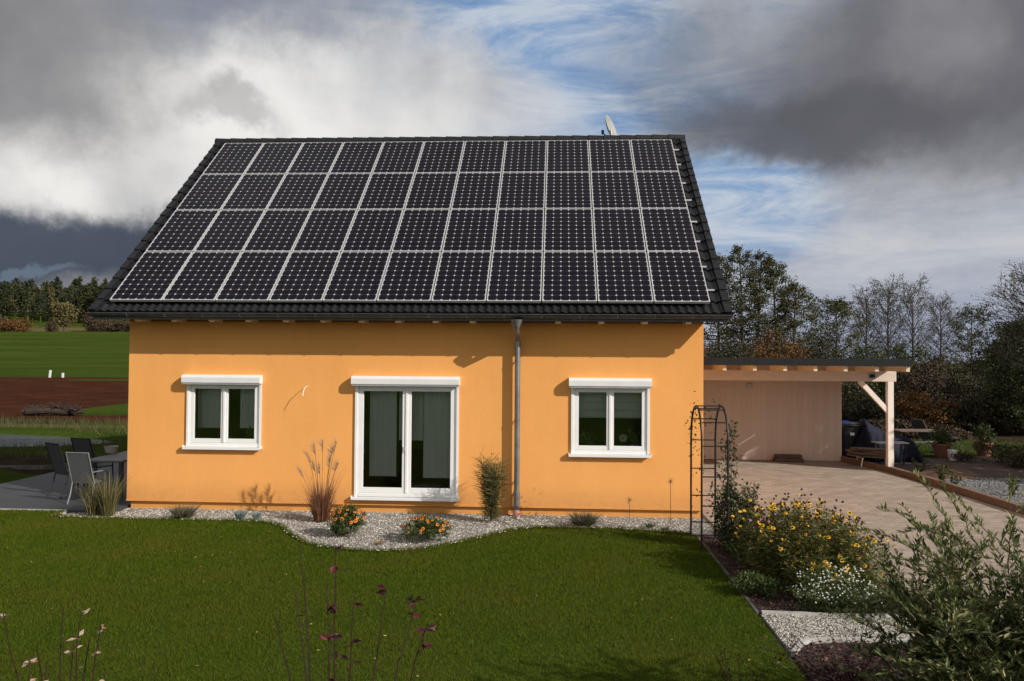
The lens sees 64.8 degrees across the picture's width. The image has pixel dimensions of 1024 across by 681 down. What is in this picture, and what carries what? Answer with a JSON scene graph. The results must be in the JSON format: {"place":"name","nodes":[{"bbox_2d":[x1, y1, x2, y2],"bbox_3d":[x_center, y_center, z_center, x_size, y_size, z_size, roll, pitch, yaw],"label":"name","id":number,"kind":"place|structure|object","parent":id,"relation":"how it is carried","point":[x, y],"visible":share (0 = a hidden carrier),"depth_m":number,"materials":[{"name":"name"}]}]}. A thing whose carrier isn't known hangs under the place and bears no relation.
{"place":"outdoors","nodes":[
{"label":"outdoors","id":0,"kind":"place"},
{"bbox_2d":[0,607,106,680],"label":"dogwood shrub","id":1,"kind":"object","parent":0,"point":[32,660],"visible":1,"depth_m":4.45,"materials":[{"name":"plant"}]},
{"bbox_2d":[0,434,106,446],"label":"pond","id":2,"kind":"structure","parent":0,"point":[12,439],"depth_m":28.96,"materials":[{"name":"grey liquid"}]},
{"bbox_2d":[0,414,127,440],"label":"rough grass","id":3,"kind":"structure","parent":0,"point":[107,427],"depth_m":32.77,"materials":[{"name":"plant"}]},
{"bbox_2d":[0,438,127,458],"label":"rough grass","id":4,"kind":"structure","parent":0,"point":[23,447],"depth_m":24.34,"materials":[{"name":"green plant"}]},
{"bbox_2d":[0,462,130,512],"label":"patio","id":5,"kind":"structure","parent":0,"point":[29,493],"depth_m":16.87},
{"bbox_2d":[0,462,101,469],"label":"garden edging","id":6,"kind":"object","parent":5,"relation":"on","point":[22,467],"visible":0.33,"depth_m":20.70,"materials":[{"name":"stone"}]},
{"bbox_2d":[45,442,91,497],"bbox_3d":[-9.137,2.631,16.623,0.528,1.110,0.727,0,-2,33],"label":"patio chair","id":7,"kind":"object","parent":5,"relation":"on","point":[56,458],"visible":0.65,"depth_m":16.41,"materials":[{"name":"black metal"}]},
{"bbox_2d":[65,452,107,503],"bbox_3d":[-8.309,2.661,15.790,0.486,1.021,0.669,0,-1,7],"label":"patio chair","id":8,"kind":"object","parent":5,"relation":"on","point":[79,463],"visible":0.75,"depth_m":15.57,"materials":[{"name":"grey fabric"}]},
{"bbox_2d":[70,437,113,487],"bbox_3d":[-9.187,2.655,17.669,0.528,1.110,0.727,0,-1,17],"label":"patio chair","id":9,"kind":"object","parent":5,"relation":"on","point":[81,444],"visible":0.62,"depth_m":17.41,"materials":[{"name":"black metal"}]},
{"bbox_2d":[83,451,126,496],"bbox_3d":[-8.286,2.833,17.340,0.840,0.740,1.900,0,-1,3],"label":"patio table","id":10,"kind":"object","parent":5,"relation":"on","point":[120,458],"visible":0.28,"depth_m":16.47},
{"bbox_2d":[0,509,810,680],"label":"lawn","id":11,"kind":"structure","parent":0,"point":[301,672],"depth_m":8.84,"materials":[{"name":"plant"}]},
{"bbox_2d":[275,545,436,680],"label":"purple shrub","id":12,"kind":"object","parent":11,"relation":"on","point":[381,592],"visible":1,"depth_m":4.67,"materials":[{"name":"plant"}]},
{"bbox_2d":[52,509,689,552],"bbox_3d":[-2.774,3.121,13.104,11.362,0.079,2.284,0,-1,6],"label":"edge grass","id":13,"kind":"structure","parent":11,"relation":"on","point":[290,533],"depth_m":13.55,"materials":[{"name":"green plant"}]},
{"bbox_2d":[690,405,728,552],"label":"rose arch","id":14,"kind":"structure","parent":11,"relation":"on","point":[714,439],"depth_m":12.44,"materials":[{"name":"black metal"}]},
{"bbox_2d":[684,391,759,551],"bbox_3d":[3.326,2.068,12.713,0.841,2.526,1.463,1,-1,-14],"label":"climbing rose","id":15,"kind":"object","parent":14,"relation":"attached to","point":[734,502],"visible":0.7,"depth_m":12.28,"materials":[{"name":"green plant"}]},
{"bbox_2d":[695,534,759,614],"bbox_3d":[2.922,3.159,11.255,0.040,0.030,4.150,0,-1,3],"label":"lawn edging","id":16,"kind":"object","parent":11,"relation":"on","point":[746,598],"visible":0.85,"depth_m":10.76,"materials":[{"name":"metal"}]},
{"bbox_2d":[470,447,511,520],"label":"ornamental grass","id":17,"kind":"object","parent":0,"point":[490,499],"depth_m":14.27,"materials":[{"name":"green plant"}]},
{"bbox_2d":[0,311,1023,483],"bbox_3d":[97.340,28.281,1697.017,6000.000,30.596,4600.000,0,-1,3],"label":"ground","id":18,"kind":"structure","parent":0,"point":[93,367],"depth_m":82.35,"materials":[{"name":"green plant"}]},
{"bbox_2d":[0,316,36,331],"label":"bush","id":19,"kind":"object","parent":18,"relation":"on","point":[12,325],"visible":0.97,"depth_m":271.13,"materials":[{"name":"brown plant"}]},
{"bbox_2d":[21,404,70,414],"bbox_3d":[-22.236,3.309,38.643,2.461,0.562,0.335,0,-1,1],"label":"log","id":20,"kind":"object","parent":18,"relation":"on","point":[34,411],"visible":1,"depth_m":38.54,"materials":[{"name":"brown wood"}]},
{"bbox_2d":[0,276,122,323],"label":"forest","id":21,"kind":"object","parent":18,"relation":"on","point":[26,297],"visible":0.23,"depth_m":377.14,"materials":[{"name":"green plant"}]},
{"bbox_2d":[48,301,83,331],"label":"tree","id":22,"kind":"object","parent":18,"relation":"on","point":[64,309],"visible":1,"depth_m":276.47,"materials":[{"name":"green plant"}]},
{"bbox_2d":[80,309,109,331],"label":"bush","id":23,"kind":"object","parent":18,"relation":"on","point":[87,322],"visible":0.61,"depth_m":308.98,"materials":[{"name":"green plant"}]},
{"bbox_2d":[93,319,119,331],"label":"bush","id":24,"kind":"object","parent":18,"relation":"on","point":[109,326],"visible":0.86,"depth_m":277.19,"materials":[{"name":"brown plant"}]},
{"bbox_2d":[111,319,129,331],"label":"bush","id":25,"kind":"object","parent":18,"relation":"on","point":[122,325],"visible":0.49,"depth_m":276.12,"materials":[{"name":"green plant"}]},
{"bbox_2d":[51,507,717,550],"bbox_3d":[-2.390,3.302,13.649,11.800,0.200,3.271,0,-1,3],"label":"gravel bed","id":26,"kind":"object","parent":18,"relation":"on","point":[394,527],"visible":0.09,"depth_m":14.22,"materials":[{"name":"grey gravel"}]},
{"bbox_2d":[76,470,130,515],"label":"ornamental grass","id":27,"kind":"object","parent":26,"relation":"on","point":[104,503],"depth_m":14.60,"materials":[{"name":"plant"}]},
{"bbox_2d":[165,502,201,518],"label":"shrub","id":28,"kind":"object","parent":26,"relation":"on","point":[184,512],"visible":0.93,"depth_m":14.27,"materials":[{"name":"green plant"}]},
{"bbox_2d":[290,437,346,521],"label":"ornamental grass","id":29,"kind":"object","parent":26,"relation":"on","point":[321,507],"depth_m":14.24,"materials":[{"name":"brown plant"}]},
{"bbox_2d":[324,502,366,536],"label":"flower bush","id":30,"kind":"object","parent":26,"relation":"on","point":[341,522],"visible":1,"depth_m":13.01,"materials":[{"name":"green plant"}]},
{"bbox_2d":[62,511,688,550],"bbox_3d":[-2.763,3.162,13.139,11.315,0.050,2.191,0,-1,6],"label":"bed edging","id":31,"kind":"object","parent":26,"relation":"on","point":[65,512],"visible":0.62,"depth_m":13.66,"materials":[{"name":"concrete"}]},
{"bbox_2d":[397,512,455,540],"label":"flower bush","id":32,"kind":"object","parent":26,"relation":"on","point":[432,528],"visible":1,"depth_m":12.71,"materials":[{"name":"plant"}]},
{"bbox_2d":[562,509,601,526],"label":"shrub","id":33,"kind":"object","parent":26,"relation":"on","point":[590,520],"visible":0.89,"depth_m":13.89,"materials":[{"name":"green plant"}]},
{"bbox_2d":[87,115,731,517],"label":"house","id":34,"kind":"structure","parent":18,"relation":"on","point":[513,295],"depth_m":15.32,"materials":[{"name":"paint"}]},
{"bbox_2d":[198,389,220,427],"bbox_3d":[-5.809,1.263,15.655,0.580,0.860,0.030,0,-1,3],"label":"curtain","id":35,"kind":"object","parent":34,"relation":"hanging from","point":[209,408],"visible":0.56,"depth_m":15.65,"materials":[{"name":"fabric"}]},
{"bbox_2d":[181,374,262,449],"bbox_3d":[-5.495,1.357,15.298,1.518,1.420,0.227,0,-1,3],"label":"window","id":36,"kind":"structure","parent":34,"relation":"in","point":[193,381],"depth_m":15.31,"materials":[{"name":"white plastic"}]},
{"bbox_2d":[240,389,254,427],"bbox_3d":[-5.020,1.268,15.610,0.480,0.860,0.030,0,-1,3],"label":"curtain","id":37,"kind":"object","parent":34,"relation":"hanging from","point":[247,404],"visible":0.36,"depth_m":15.61,"materials":[{"name":"fabric"}]},
{"bbox_2d":[369,391,396,475],"bbox_3d":[-2.468,1.723,15.453,0.520,1.740,0.018,0,-1,3],"label":"curtain","id":38,"kind":"object","parent":34,"relation":"hanging from","point":[383,432],"visible":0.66,"depth_m":15.45,"materials":[{"name":"white fabric"}]},
{"bbox_2d":[350,376,459,501],"bbox_3d":[-1.994,1.828,15.086,2.038,2.320,0.227,0,-1,3],"label":"patio door","id":39,"kind":"structure","parent":34,"relation":"in","point":[407,384],"depth_m":15.10,"materials":[{"name":"white plastic"}]},
{"bbox_2d":[399,391,423,440],"bbox_3d":[-1.937,1.388,15.511,0.470,1.060,0.018,0,-1,3],"label":"curtain","id":40,"kind":"object","parent":34,"relation":"hanging from","point":[417,412],"visible":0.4,"depth_m":15.50,"materials":[{"name":"white fabric"}]},
{"bbox_2d":[423,392,450,477],"bbox_3d":[-1.390,1.739,15.391,0.600,1.760,0.018,0,-1,3],"label":"curtain","id":41,"kind":"object","parent":34,"relation":"hanging from","point":[436,437],"visible":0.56,"depth_m":15.39,"materials":[{"name":"white fabric"}]},
{"bbox_2d":[579,392,605,417],"bbox_3d":[1.503,1.165,15.202,0.590,0.580,0.043,0,-1,3],"label":"roman blind","id":42,"kind":"object","parent":34,"relation":"hanging from","point":[592,404],"visible":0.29,"depth_m":15.19,"materials":[{"name":"fabric"}]},
{"bbox_2d":[568,377,651,457],"bbox_3d":[1.803,1.420,14.878,1.518,1.460,0.227,0,-1,3],"label":"window","id":43,"kind":"structure","parent":34,"relation":"in","point":[608,385],"depth_m":14.89,"materials":[{"name":"white plastic"}]},
{"bbox_2d":[614,392,641,417],"bbox_3d":[2.167,1.169,15.164,0.600,0.580,0.043,0,-1,3],"label":"roman blind","id":44,"kind":"object","parent":34,"relation":"hanging from","point":[627,405],"visible":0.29,"depth_m":15.15,"materials":[{"name":"white fabric"}]},
{"bbox_2d":[625,429,640,445],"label":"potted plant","id":45,"kind":"object","parent":34,"relation":"on","point":[634,439],"visible":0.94,"depth_m":15.03,"materials":[{"name":"green plant"}]},
{"bbox_2d":[703,252,755,357],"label":"alder tree","id":46,"kind":"object","parent":18,"relation":"on","point":[722,260],"visible":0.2,"depth_m":51.12,"materials":[{"name":"green plant"}]},
{"bbox_2d":[703,329,756,357],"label":"bush","id":47,"kind":"object","parent":18,"relation":"on","point":[723,352],"visible":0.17,"depth_m":43.02,"materials":[{"name":"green plant"}]},
{"bbox_2d":[704,244,798,357],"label":"alder tree","id":48,"kind":"object","parent":18,"relation":"on","point":[741,321],"visible":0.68,"depth_m":48.96,"materials":[{"name":"green plant"}]},
{"bbox_2d":[745,324,811,357],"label":"bush","id":49,"kind":"object","parent":18,"relation":"on","point":[769,353],"visible":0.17,"depth_m":44.82,"materials":[{"name":"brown plant"}]},
{"bbox_2d":[744,257,833,358],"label":"alder tree","id":50,"kind":"object","parent":18,"relation":"on","point":[796,305],"visible":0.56,"depth_m":48.70,"materials":[{"name":"green plant"}]},
{"bbox_2d":[781,324,845,358],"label":"bush","id":51,"kind":"object","parent":18,"relation":"on","point":[823,345],"visible":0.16,"depth_m":45.85,"materials":[{"name":"green plant"}]},
{"bbox_2d":[698,534,936,616],"bbox_3d":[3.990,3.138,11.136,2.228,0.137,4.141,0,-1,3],"label":"bark mulch","id":52,"kind":"object","parent":18,"relation":"on","point":[730,570],"visible":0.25,"depth_m":9.91,"materials":[{"name":"brown wood"}]},
{"bbox_2d":[719,530,745,555],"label":"leafy plant","id":53,"kind":"object","parent":52,"relation":"on","point":[728,536],"visible":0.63,"depth_m":11.97,"materials":[{"name":"green plant"}]},
{"bbox_2d":[728,570,785,599],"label":"leafy plant","id":54,"kind":"object","parent":52,"relation":"on","point":[748,580],"visible":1,"depth_m":9.83,"materials":[{"name":"green plant"}]},
{"bbox_2d":[723,488,894,607],"bbox_3d":[3.862,2.645,10.695,1.856,1.274,2.722,1,-1,-12],"label":"coneflower bush","id":55,"kind":"object","parent":52,"relation":"on","point":[801,543],"visible":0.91,"depth_m":10.23,"materials":[{"name":"green plant"}]},
{"bbox_2d":[780,561,884,620],"bbox_3d":[3.695,2.845,9.273,1.173,0.602,0.843,0,-1,3],"label":"aster bush","id":56,"kind":"object","parent":52,"relation":"on","point":[843,593],"visible":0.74,"depth_m":9.20,"materials":[{"name":"plant"}]},
{"bbox_2d":[859,579,932,615],"bbox_3d":[4.417,2.942,9.302,0.924,0.440,0.960,0,-2,30],"label":"leafy plant","id":57,"kind":"object","parent":52,"relation":"on","point":[888,604],"visible":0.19,"depth_m":9.20,"materials":[{"name":"plant"}]},
{"bbox_2d":[801,295,880,358],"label":"round tree","id":58,"kind":"object","parent":18,"relation":"on","point":[839,305],"visible":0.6,"depth_m":52.35,"materials":[{"name":"green plant"}]},
{"bbox_2d":[842,381,880,407],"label":"bush","id":59,"kind":"object","parent":18,"relation":"on","point":[850,388],"visible":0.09,"depth_m":40.18,"materials":[{"name":"green plant"}]},
{"bbox_2d":[827,342,899,409],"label":"bush","id":60,"kind":"object","parent":18,"relation":"on","point":[859,352],"visible":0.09,"depth_m":44.62,"materials":[{"name":"green plant"}]},
{"bbox_2d":[844,280,892,358],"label":"bare tree","id":61,"kind":"object","parent":18,"relation":"on","point":[868,314],"visible":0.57,"depth_m":56.52,"materials":[{"name":"plant"}]},
{"bbox_2d":[793,638,945,680],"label":"mulch bed","id":62,"kind":"object","parent":18,"relation":"on","point":[845,645],"visible":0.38,"depth_m":7.81,"materials":[{"name":"brown wood"}]},
{"bbox_2d":[756,625,915,680],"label":"red barberry","id":63,"kind":"object","parent":62,"relation":"on","point":[831,676],"visible":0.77,"depth_m":7.02,"materials":[{"name":"plant"}]},
{"bbox_2d":[797,468,1023,680],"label":"arching shrub","id":64,"kind":"object","parent":62,"relation":"on","point":[975,636],"visible":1,"depth_m":5.45,"materials":[{"name":"green plant"}]},
{"bbox_2d":[842,390,916,422],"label":"bush","id":65,"kind":"object","parent":18,"relation":"on","point":[872,409],"visible":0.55,"depth_m":32.63,"materials":[{"name":"green plant"}]},
{"bbox_2d":[853,273,914,358],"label":"bare tree","id":66,"kind":"object","parent":18,"relation":"on","point":[888,311],"visible":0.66,"depth_m":56.29,"materials":[{"name":"plant"}]},
{"bbox_2d":[857,418,932,439],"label":"bush","id":67,"kind":"object","parent":18,"relation":"on","point":[899,423],"visible":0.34,"depth_m":30.12,"materials":[{"name":"green plant"}]},
{"bbox_2d":[871,338,945,400],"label":"bush","id":68,"kind":"object","parent":18,"relation":"on","point":[900,347],"visible":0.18,"depth_m":44.44,"materials":[{"name":"green plant"}]},
{"bbox_2d":[885,272,943,366],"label":"bare tree","id":69,"kind":"object","parent":18,"relation":"on","point":[910,301],"visible":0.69,"depth_m":56.31,"materials":[{"name":"plant"}]},
{"bbox_2d":[911,418,931,450],"bbox_3d":[13.672,3.090,26.515,0.853,1.018,0.590,1,-1,-12],"label":"deck chair","id":70,"kind":"object","parent":18,"relation":"on","point":[919,424],"visible":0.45,"depth_m":26.48,"materials":[{"name":"black metal"}]},
{"bbox_2d":[878,361,967,405],"bbox_3d":[18.824,2.430,36.889,3.727,3.054,3.205,0,-1,3],"label":"bush","id":71,"kind":"object","parent":18,"relation":"on","point":[920,385],"visible":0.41,"depth_m":36.48,"materials":[{"name":"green plant"}]},
{"bbox_2d":[894,390,964,425],"bbox_3d":[16.616,2.912,33.025,3.112,1.901,3.084,2,-2,-41],"label":"bush","id":72,"kind":"object","parent":18,"relation":"on","point":[919,410],"visible":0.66,"depth_m":32.38,"materials":[{"name":"brown plant"}]},
{"bbox_2d":[895,346,979,391],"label":"bush","id":73,"kind":"object","parent":18,"relation":"on","point":[939,361],"visible":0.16,"depth_m":42.41,"materials":[{"name":"green plant"}]},
{"bbox_2d":[915,290,966,372],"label":"bare tree","id":74,"kind":"object","parent":18,"relation":"on","point":[940,308],"visible":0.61,"depth_m":58.30,"materials":[{"name":"plant"}]},
{"bbox_2d":[909,424,972,439],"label":"bush","id":75,"kind":"object","parent":18,"relation":"on","point":[960,432],"visible":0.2,"depth_m":30.00,"materials":[{"name":"green plant"}]},
{"bbox_2d":[927,425,955,457],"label":"potted plant","id":76,"kind":"object","parent":18,"relation":"on","point":[941,446],"visible":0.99,"depth_m":24.32,"materials":[{"name":"plant"}]},
{"bbox_2d":[873,458,1023,478],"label":"bare soil yard","id":77,"kind":"structure","parent":18,"relation":"on","point":[990,468],"depth_m":22.30,"materials":[{"name":"brown soil"}]},
{"bbox_2d":[842,421,860,456],"bbox_3d":[9.996,2.941,23.923,0.620,1.120,0.838,0,-1,3],"label":"wheelie bin","id":78,"kind":"object","parent":77,"relation":"on","point":[850,430],"visible":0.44,"depth_m":23.59,"materials":[{"name":"plastic"}]},
{"bbox_2d":[850,419,923,461],"bbox_3d":[10.869,2.882,23.554,1.960,1.222,0.927,0,-1,3],"label":"covered motorcycle","id":79,"kind":"object","parent":77,"relation":"on","point":[867,433],"visible":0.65,"depth_m":23.26,"materials":[{"name":"fabric"}]},
{"bbox_2d":[871,441,908,464],"bbox_3d":[10.634,3.168,22.710,0.900,0.622,0.400,0,-1,1],"label":"side table","id":80,"kind":"object","parent":77,"relation":"on","point":[884,442],"visible":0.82,"depth_m":22.59,"materials":[{"name":"wood"}]},
{"bbox_2d":[894,429,937,451],"bbox_3d":[12.892,3.203,25.636,1.500,0.722,0.750,0,-1,-1],"label":"garden table","id":81,"kind":"object","parent":77,"relation":"on","point":[912,430],"visible":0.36,"depth_m":25.43,"materials":[{"name":"grey wood"}]},
{"bbox_2d":[917,466,983,479],"bbox_3d":[11.090,3.316,20.386,1.850,0.280,1.234,0,-1,3],"label":"soil heap","id":82,"kind":"object","parent":77,"relation":"on","point":[969,475],"visible":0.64,"depth_m":20.26,"materials":[{"name":"brown soil"}]},
{"bbox_2d":[945,449,981,461],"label":"weed clump","id":83,"kind":"object","parent":77,"relation":"on","point":[962,456],"visible":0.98,"depth_m":23.40,"materials":[{"name":"green plant"}]},
{"bbox_2d":[965,441,1023,464],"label":"shrub","id":84,"kind":"object","parent":77,"relation":"on","point":[982,446],"visible":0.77,"depth_m":23.21,"materials":[{"name":"green plant"}]},
{"bbox_2d":[1000,444,1023,469],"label":"shrub","id":85,"kind":"object","parent":77,"relation":"on","point":[1018,461],"visible":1,"depth_m":22.18,"materials":[{"name":"green plant"}]},
{"bbox_2d":[922,402,1001,433],"bbox_3d":[18.076,3.158,33.002,3.410,1.451,2.858,0,-2,31],"label":"bush","id":86,"kind":"object","parent":18,"relation":"on","point":[964,424],"visible":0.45,"depth_m":32.22,"materials":[{"name":"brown plant"}]},
{"bbox_2d":[927,368,1005,405],"bbox_3d":[20.649,2.587,36.841,3.728,2.796,3.044,0,-1,3],"label":"bush","id":87,"kind":"object","parent":18,"relation":"on","point":[966,383],"visible":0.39,"depth_m":36.53,"materials":[{"name":"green plant"}]},
{"bbox_2d":[946,357,988,389],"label":"bush","id":88,"kind":"object","parent":18,"relation":"on","point":[959,364],"visible":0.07,"depth_m":42.54,"materials":[{"name":"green plant"}]},
{"bbox_2d":[936,302,1004,371],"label":"slender tree","id":89,"kind":"object","parent":18,"relation":"on","point":[969,339],"visible":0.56,"depth_m":50.29,"materials":[{"name":"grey plant"}]},
{"bbox_2d":[941,386,1023,434],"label":"bush","id":90,"kind":"object","parent":18,"relation":"on","point":[973,403],"visible":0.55,"depth_m":32.15,"materials":[{"name":"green plant"}]},
{"bbox_2d":[944,477,1023,503],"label":"gravel yard","id":91,"kind":"structure","parent":18,"relation":"on","point":[997,485],"depth_m":18.60,"materials":[{"name":"grey gravel"}]},
{"bbox_2d":[933,464,949,480],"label":"weeds","id":92,"kind":"object","parent":91,"relation":"on","point":[941,475],"visible":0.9,"depth_m":19.37,"materials":[{"name":"green plant"}]},
{"bbox_2d":[971,423,997,455],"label":"potted plant","id":93,"kind":"object","parent":18,"relation":"on","point":[981,436],"visible":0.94,"depth_m":24.84,"materials":[{"name":"plant"}]},
{"bbox_2d":[952,316,1023,434],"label":"green tree","id":94,"kind":"object","parent":18,"relation":"on","point":[1005,379],"visible":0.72,"depth_m":31.93,"materials":[{"name":"green plant"}]},
{"bbox_2d":[968,338,1020,388],"bbox_3d":[23.488,1.865,38.669,3.000,4.354,3.028,1,-1,-15],"label":"green tree","id":95,"kind":"object","parent":18,"relation":"on","point":[984,362],"visible":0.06,"depth_m":38.79,"materials":[{"name":"green plant"}]},
{"bbox_2d":[970,258,1023,377],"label":"bare tree","id":96,"kind":"object","parent":18,"relation":"on","point":[1017,322],"visible":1,"depth_m":29.37,"materials":[{"name":"brown plant"}]},
{"bbox_2d":[0,0,1023,362],"label":"sky","id":97,"kind":"structure","parent":0,"point":[845,142],"materials":[{"name":"grey"}]},
{"bbox_2d":[712,648,767,680],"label":"plant","id":98,"kind":"object","parent":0,"point":[762,674],"visible":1,"depth_m":6.64,"materials":[{"name":"green plant"}]},
{"bbox_2d":[760,613,938,660],"bbox_3d":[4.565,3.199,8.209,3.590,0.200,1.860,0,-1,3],"label":"gravel path","id":99,"kind":"structure","parent":0,"point":[768,626],"depth_m":8.69,"materials":[{"name":"grey gravel"}]},
{"bbox_2d":[761,610,933,617],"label":"path kerb","id":100,"kind":"structure","parent":99,"relation":"on","point":[771,612],"depth_m":9.11,"materials":[{"name":"concrete"}]},
{"bbox_2d":[791,637,923,656],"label":"path kerb","id":101,"kind":"structure","parent":99,"relation":"on","point":[807,641],"depth_m":8.27,"materials":[{"name":"concrete"}]},
{"bbox_2d":[703,459,1023,619],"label":"driveway","id":102,"kind":"structure","parent":0,"point":[863,493],"depth_m":16.68,"materials":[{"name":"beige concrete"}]},
{"bbox_2d":[733,482,760,518],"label":"rose bush","id":103,"kind":"object","parent":102,"relation":"on","point":[750,495],"visible":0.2,"depth_m":12.67,"materials":[{"name":"green plant"}]},
{"bbox_2d":[773,454,803,461],"bbox_3d":[7.878,3.354,23.014,0.800,0.200,0.280,0,-1,3],"label":"doorstep crate","id":104,"kind":"object","parent":102,"relation":"on","point":[787,458],"visible":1,"depth_m":22.89,"materials":[{"name":"brown wood"}]},
{"bbox_2d":[703,358,911,466],"bbox_3d":[7.096,2.051,23.651,6.135,3.045,7.720,0,-1,3],"label":"carport","id":105,"kind":"object","parent":102,"relation":"on","point":[772,406],"visible":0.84,"depth_m":23.25,"materials":[{"name":"wood"}]},
{"bbox_2d":[840,456,1023,514],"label":"driveway kerb","id":106,"kind":"structure","parent":102,"relation":"on","point":[976,495],"depth_m":18.26,"materials":[{"name":"brown wood"}]},
{"bbox_2d":[909,438,1023,452],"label":"rough grass","id":107,"kind":"structure","parent":0,"point":[971,443],"depth_m":28.18,"materials":[{"name":"green plant"}]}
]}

